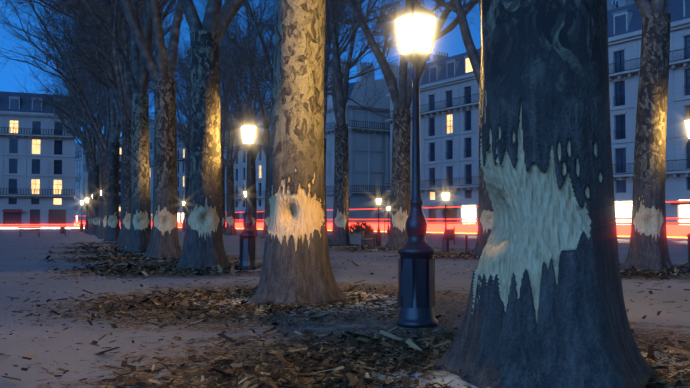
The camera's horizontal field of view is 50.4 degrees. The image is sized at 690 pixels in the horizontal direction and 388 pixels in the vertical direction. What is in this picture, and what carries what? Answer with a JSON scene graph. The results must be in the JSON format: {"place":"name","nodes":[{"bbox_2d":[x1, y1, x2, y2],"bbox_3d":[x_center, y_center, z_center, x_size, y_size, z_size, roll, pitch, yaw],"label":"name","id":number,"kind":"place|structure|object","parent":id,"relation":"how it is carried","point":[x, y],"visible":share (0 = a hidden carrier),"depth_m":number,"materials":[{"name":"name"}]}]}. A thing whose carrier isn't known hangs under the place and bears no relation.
{"place":"outdoors","nodes":[
{"label":"outdoors","id":0,"kind":"place"},
{"bbox_2d":[0,0,633,142],"label":"sky","id":1,"kind":"structure","parent":0,"point":[451,43],"materials":[{"name":"blue"}]},
{"bbox_2d":[0,227,687,244],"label":"street surfaces","id":2,"kind":"object","parent":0,"point":[682,241],"visible":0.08,"depth_m":80.33,"materials":[{"name":"grey asphalt"}]},
{"bbox_2d":[0,85,74,230],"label":"building","id":3,"kind":"structure","parent":2,"relation":"on","point":[37,176],"depth_m":117.32,"materials":[{"name":"stone"}]},
{"bbox_2d":[79,199,83,231],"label":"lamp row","id":4,"kind":"object","parent":2,"relation":"on","point":[81,226],"depth_m":102.62,"materials":[{"name":"black metal"}]},
{"bbox_2d":[0,224,181,228],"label":"light trails","id":5,"kind":"object","parent":2,"relation":"on","point":[44,226],"visible":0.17,"depth_m":105.99,"materials":[{"name":"red"}]},
{"bbox_2d":[81,143,121,221],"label":"building","id":6,"kind":"structure","parent":2,"relation":"on","point":[84,178],"depth_m":193.74,"materials":[{"name":"stone"}]},
{"bbox_2d":[74,118,154,221],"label":"building","id":7,"kind":"structure","parent":2,"relation":"on","point":[77,195],"depth_m":244.10,"materials":[{"name":"stone"}]},
{"bbox_2d":[149,104,258,222],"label":"building","id":8,"kind":"structure","parent":2,"relation":"on","point":[181,175],"depth_m":166.13,"materials":[{"name":"stone"}]},
{"bbox_2d":[223,61,399,223],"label":"building","id":9,"kind":"structure","parent":2,"relation":"on","point":[240,169],"depth_m":111.89,"materials":[{"name":"stone"}]},
{"bbox_2d":[325,59,389,221],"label":"building","id":10,"kind":"structure","parent":2,"relation":"on","point":[351,106],"depth_m":111.13,"materials":[{"name":"stone"}]},
{"bbox_2d":[74,201,689,237],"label":"light trails","id":11,"kind":"object","parent":2,"relation":"on","point":[678,231],"visible":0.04,"depth_m":66.04,"materials":[{"name":"red"}]},
{"bbox_2d":[385,0,617,223],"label":"building","id":12,"kind":"structure","parent":2,"relation":"on","point":[449,93],"depth_m":90.12,"materials":[{"name":"stone"}]},
{"bbox_2d":[607,0,689,224],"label":"building","id":13,"kind":"structure","parent":2,"relation":"on","point":[625,21],"depth_m":68.09,"materials":[{"name":"stone"}]},
{"bbox_2d":[0,231,689,387],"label":"promenade","id":14,"kind":"structure","parent":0,"point":[17,343],"depth_m":11.14,"materials":[{"name":"gravel"}]},
{"bbox_2d":[18,227,40,236],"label":"bench","id":15,"kind":"object","parent":14,"relation":"on","point":[23,229],"visible":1,"depth_m":66.95,"materials":[{"name":"brown wood"}]},
{"bbox_2d":[11,40,105,231],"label":"plane tree","id":16,"kind":"object","parent":14,"relation":"on","point":[61,126],"depth_m":98.31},
{"bbox_2d":[60,225,65,235],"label":"bin","id":17,"kind":"object","parent":14,"relation":"on","point":[62,229],"visible":1,"depth_m":71.35,"materials":[{"name":"grey"}]},
{"bbox_2d":[21,36,110,233],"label":"plane tree","id":18,"kind":"object","parent":14,"relation":"on","point":[77,132],"depth_m":85.45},
{"bbox_2d":[1,0,165,252],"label":"tree","id":19,"kind":"object","parent":14,"relation":"on","point":[140,232],"depth_m":34.15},
{"bbox_2d":[84,197,88,232],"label":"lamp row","id":20,"kind":"object","parent":14,"relation":"on","point":[86,226],"depth_m":91.07,"materials":[{"name":"black metal"}]},
{"bbox_2d":[89,204,91,229],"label":"traffic light","id":21,"kind":"object","parent":14,"relation":"on","point":[90,207],"visible":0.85,"depth_m":83.34,"materials":[{"name":"metal"}]},
{"bbox_2d":[2,0,183,234],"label":"plane tree","id":22,"kind":"object","parent":14,"relation":"on","point":[91,156],"depth_m":79.15,"materials":[{"name":"brown plant"}]},
{"bbox_2d":[0,0,190,238],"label":"plane tree","id":23,"kind":"object","parent":14,"relation":"on","point":[88,109],"depth_m":59.28,"materials":[{"name":"brown plant"}]},
{"bbox_2d":[5,9,185,220],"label":"plane tree","id":24,"kind":"object","parent":14,"relation":"on","point":[86,157],"depth_m":92.19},
{"bbox_2d":[11,2,186,236],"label":"plane tree","id":25,"kind":"object","parent":14,"relation":"on","point":[93,129],"depth_m":66.03,"materials":[{"name":"brown plant"}]},
{"bbox_2d":[23,19,176,235],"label":"plane tree","id":26,"kind":"object","parent":14,"relation":"on","point":[102,97],"depth_m":72.86,"materials":[{"name":"plant"}]},
{"bbox_2d":[3,0,205,243],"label":"plane tree","id":27,"kind":"object","parent":14,"relation":"on","point":[110,74],"depth_m":45.20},
{"bbox_2d":[40,0,175,247],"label":"plane tree","id":28,"kind":"object","parent":14,"relation":"on","point":[111,8],"depth_m":40.61,"materials":[{"name":"brown plant"}]},
{"bbox_2d":[50,0,225,240],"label":"plane tree","id":29,"kind":"object","parent":14,"relation":"on","point":[112,228],"depth_m":53.54,"materials":[{"name":"brown plant"}]},
{"bbox_2d":[120,0,183,258],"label":"tree","id":30,"kind":"object","parent":14,"relation":"on","point":[164,241],"depth_m":28.28,"materials":[{"name":"plant"}]},
{"bbox_2d":[182,200,184,230],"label":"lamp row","id":31,"kind":"object","parent":14,"relation":"on","point":[183,221],"depth_m":105.12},
{"bbox_2d":[149,39,253,231],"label":"plane tree","id":32,"kind":"object","parent":14,"relation":"on","point":[187,160],"depth_m":101.18,"materials":[{"name":"plant"}]},
{"bbox_2d":[148,16,262,157],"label":"plane tree","id":33,"kind":"object","parent":14,"relation":"on","point":[183,137],"visible":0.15,"depth_m":95.12,"materials":[{"name":"brown plant"}]},
{"bbox_2d":[175,0,245,269],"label":"tree","id":34,"kind":"object","parent":14,"relation":"on","point":[203,244],"depth_m":22.14,"materials":[{"name":"plant"}]},
{"bbox_2d":[164,0,271,233],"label":"plane tree","id":35,"kind":"object","parent":14,"relation":"on","point":[223,128],"depth_m":82.10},
{"bbox_2d":[166,0,274,234],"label":"plane tree","id":36,"kind":"object","parent":14,"relation":"on","point":[230,161],"depth_m":75.42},
{"bbox_2d":[166,6,274,135],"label":"plane tree","id":37,"kind":"object","parent":14,"relation":"on","point":[179,127],"visible":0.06,"depth_m":87.09,"materials":[{"name":"brown plant"}]},
{"bbox_2d":[178,0,276,236],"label":"plane tree","id":38,"kind":"object","parent":14,"relation":"on","point":[254,150],"depth_m":69.16,"materials":[{"name":"plant"}]},
{"bbox_2d":[238,115,257,269],"bbox_3d":[-2.922,-0.070,22.145,0.580,4.680,0.580,1,-2,-14],"label":"lamp","id":39,"kind":"object","parent":14,"relation":"on","point":[247,251],"depth_m":22.00,"materials":[{"name":"black metal"}]},
{"bbox_2d":[203,0,374,237],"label":"plane tree","id":40,"kind":"object","parent":14,"relation":"on","point":[265,145],"depth_m":62.61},
{"bbox_2d":[250,0,346,305],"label":"tree","id":41,"kind":"object","parent":14,"relation":"on","point":[296,266],"visible":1,"depth_m":13.03,"materials":[{"name":"brown plant"}]},
{"bbox_2d":[233,0,398,242],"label":"plane tree","id":42,"kind":"object","parent":14,"relation":"on","point":[327,63],"depth_m":50.35,"materials":[{"name":"brown plant"}]},
{"bbox_2d":[221,0,411,133],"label":"plane tree","id":43,"kind":"object","parent":14,"relation":"on","point":[269,67],"visible":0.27,"depth_m":57.19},
{"bbox_2d":[0,238,689,387],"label":"fallen leaves","id":44,"kind":"object","parent":14,"relation":"on","point":[381,360],"visible":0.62,"depth_m":8.65,"materials":[{"name":"brown plant"}]},
{"bbox_2d":[348,198,349,223],"bbox_3d":[0.276,2.036,62.160,0.280,3.450,0.360,0,-2,-1],"label":"traffic light","id":45,"kind":"object","parent":14,"relation":"on","point":[348,208],"visible":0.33,"depth_m":62.04,"materials":[{"name":"metal"}]},
{"bbox_2d":[267,0,433,245],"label":"tree","id":46,"kind":"object","parent":14,"relation":"on","point":[339,90],"depth_m":43.04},
{"bbox_2d":[346,220,375,245],"bbox_3d":[1.030,2.295,43.062,1.710,1.511,1.602,2,-3,-44],"label":"planter shrub","id":47,"kind":"object","parent":14,"relation":"on","point":[354,237],"visible":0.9,"depth_m":42.75,"materials":[{"name":"green plant"}]},
{"bbox_2d":[361,231,374,247],"bbox_3d":[1.302,2.536,41.327,0.590,0.900,1.900,0,-2,9],"label":"chair","id":48,"kind":"object","parent":14,"relation":"on","point":[366,239],"visible":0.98,"depth_m":40.89,"materials":[{"name":"brown wood"}]},
{"bbox_2d":[376,195,381,245],"bbox_3d":[1.980,1.555,43.148,0.371,2.995,0.371,-1,-2,15],"label":"lamp","id":49,"kind":"object","parent":14,"relation":"on","point":[378,238],"depth_m":43.05,"materials":[{"name":"black metal"}]},
{"bbox_2d":[381,204,386,237],"bbox_3d":[3.351,2.306,62.040,0.660,2.900,0.090,2,-3,-41],"label":"round sign","id":50,"kind":"object","parent":14,"relation":"on","point":[384,208],"visible":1,"depth_m":62.02,"materials":[{"name":"metal"}]},
{"bbox_2d":[387,204,389,236],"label":"street lamp","id":51,"kind":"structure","parent":14,"relation":"on","point":[388,229],"depth_m":66.05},
{"bbox_2d":[325,0,479,249],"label":"tree","id":52,"kind":"object","parent":14,"relation":"on","point":[401,97],"depth_m":37.29,"materials":[{"name":"plant"}]},
{"bbox_2d":[393,0,437,327],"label":"lamp","id":53,"kind":"object","parent":14,"relation":"on","point":[416,280],"depth_m":10.13,"materials":[{"name":"black metal"}]},
{"bbox_2d":[383,0,493,255],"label":"tree","id":54,"kind":"object","parent":14,"relation":"on","point":[457,8],"depth_m":31.17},
{"bbox_2d":[441,188,449,252],"bbox_3d":[4.696,1.220,34.152,0.371,2.995,0.371,2,-3,-42],"label":"lamp","id":55,"kind":"object","parent":14,"relation":"on","point":[445,243],"depth_m":34.07,"materials":[{"name":"black metal"}]},
{"bbox_2d":[447,227,454,243],"bbox_3d":[6.627,2.611,46.037,0.456,1.100,0.458,-1,-2,23],"label":"bin","id":56,"kind":"object","parent":14,"relation":"on","point":[451,234],"visible":0.9,"depth_m":45.86,"materials":[{"name":"grey"}]},
{"bbox_2d":[465,235,467,253],"bbox_3d":[5.287,2.209,31.889,0.120,0.850,0.114,1,-2,-21],"label":"bollard","id":57,"kind":"object","parent":14,"relation":"on","point":[466,244],"visible":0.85,"depth_m":31.86,"materials":[{"name":"metal"}]},
{"bbox_2d":[434,0,657,387],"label":"tree","id":58,"kind":"object","parent":14,"relation":"on","point":[545,307],"visible":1,"depth_m":6.40,"materials":[{"name":"brown plant"}]},
{"bbox_2d":[621,0,673,271],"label":"tree trunk","id":59,"kind":"object","parent":14,"relation":"on","point":[648,247],"depth_m":21.41,"materials":[{"name":"plant"}]},
{"bbox_2d":[684,116,689,271],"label":"lamp","id":60,"kind":"object","parent":14,"relation":"on","point":[688,138],"depth_m":20.74,"materials":[{"name":"white glass"}]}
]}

